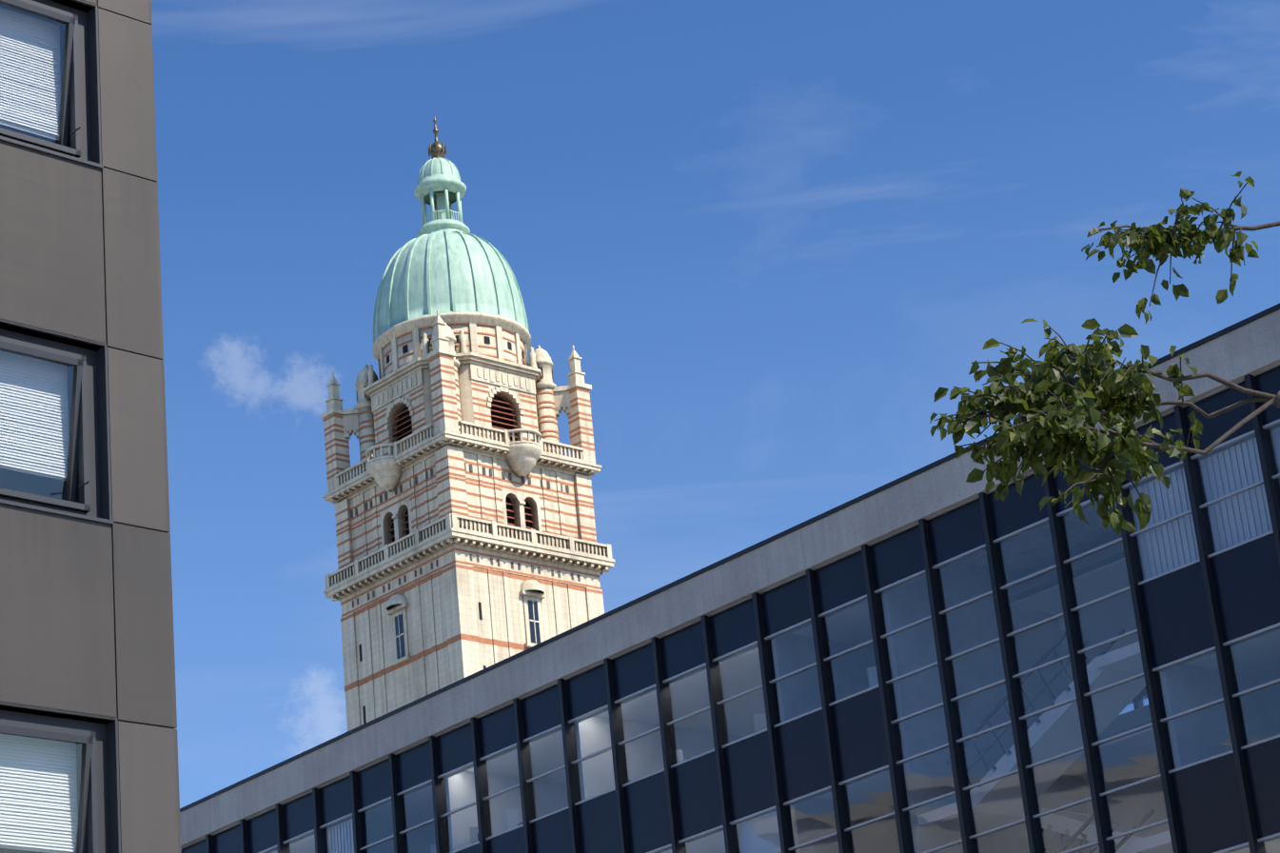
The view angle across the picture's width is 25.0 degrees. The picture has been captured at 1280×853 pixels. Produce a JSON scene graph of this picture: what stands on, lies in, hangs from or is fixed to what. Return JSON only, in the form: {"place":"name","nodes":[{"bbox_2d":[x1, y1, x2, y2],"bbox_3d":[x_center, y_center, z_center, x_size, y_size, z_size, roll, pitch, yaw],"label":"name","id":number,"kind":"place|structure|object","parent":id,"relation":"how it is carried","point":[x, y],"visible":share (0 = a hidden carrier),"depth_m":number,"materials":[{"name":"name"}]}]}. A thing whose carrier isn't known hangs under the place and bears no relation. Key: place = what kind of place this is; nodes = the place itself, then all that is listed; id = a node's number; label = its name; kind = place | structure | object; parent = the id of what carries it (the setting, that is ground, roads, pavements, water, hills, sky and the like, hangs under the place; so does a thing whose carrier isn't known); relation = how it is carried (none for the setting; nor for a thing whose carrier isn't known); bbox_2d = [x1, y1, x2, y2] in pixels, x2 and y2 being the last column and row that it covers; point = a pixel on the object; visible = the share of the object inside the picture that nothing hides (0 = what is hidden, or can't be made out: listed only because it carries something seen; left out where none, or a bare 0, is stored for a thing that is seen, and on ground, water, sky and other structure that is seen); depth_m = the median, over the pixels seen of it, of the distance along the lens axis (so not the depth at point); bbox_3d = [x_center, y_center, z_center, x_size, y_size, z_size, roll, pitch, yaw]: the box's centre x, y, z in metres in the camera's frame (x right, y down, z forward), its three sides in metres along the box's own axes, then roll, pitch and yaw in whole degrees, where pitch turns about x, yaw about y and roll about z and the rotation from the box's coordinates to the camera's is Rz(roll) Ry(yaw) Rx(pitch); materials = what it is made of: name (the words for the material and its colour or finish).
{"place":"outdoors","nodes":[
{"label":"outdoors","id":0,"kind":"place"},
{"bbox_2d":[0,0,181,852],"bbox_3d":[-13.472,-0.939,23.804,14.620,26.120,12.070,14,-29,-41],"label":"panel building","id":1,"kind":"structure","parent":0,"point":[88,751],"depth_m":23.51,"materials":[{"name":"grey"}]},
{"bbox_2d":[151,0,1279,807],"label":"sky","id":2,"kind":"structure","parent":0,"point":[765,236],"materials":[{"name":"blue"}]},
{"label":"ground","id":3,"kind":"structure","parent":0,"visible":0},
{"bbox_2d":[320,116,615,730],"bbox_3d":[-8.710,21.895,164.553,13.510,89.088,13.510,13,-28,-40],"label":"tower","id":4,"kind":"structure","parent":3,"relation":"on","point":[467,543],"depth_m":168.03,"materials":[{"name":"stone"}]},
{"bbox_2d":[179,303,1279,852],"bbox_3d":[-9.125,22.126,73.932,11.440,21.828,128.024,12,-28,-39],"label":"curtain wall building","id":5,"kind":"structure","parent":3,"relation":"on","point":[939,656],"depth_m":54.38,"materials":[{"name":"glass"},{"name":"metal"},{"name":"concrete"}]},
{"bbox_2d":[930,171,1279,534],"bbox_3d":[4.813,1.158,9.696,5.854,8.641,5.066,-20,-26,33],"label":"plane tree","id":6,"kind":"object","parent":3,"relation":"on","point":[1099,388],"visible":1,"depth_m":10.04,"materials":[{"name":"green plant"}]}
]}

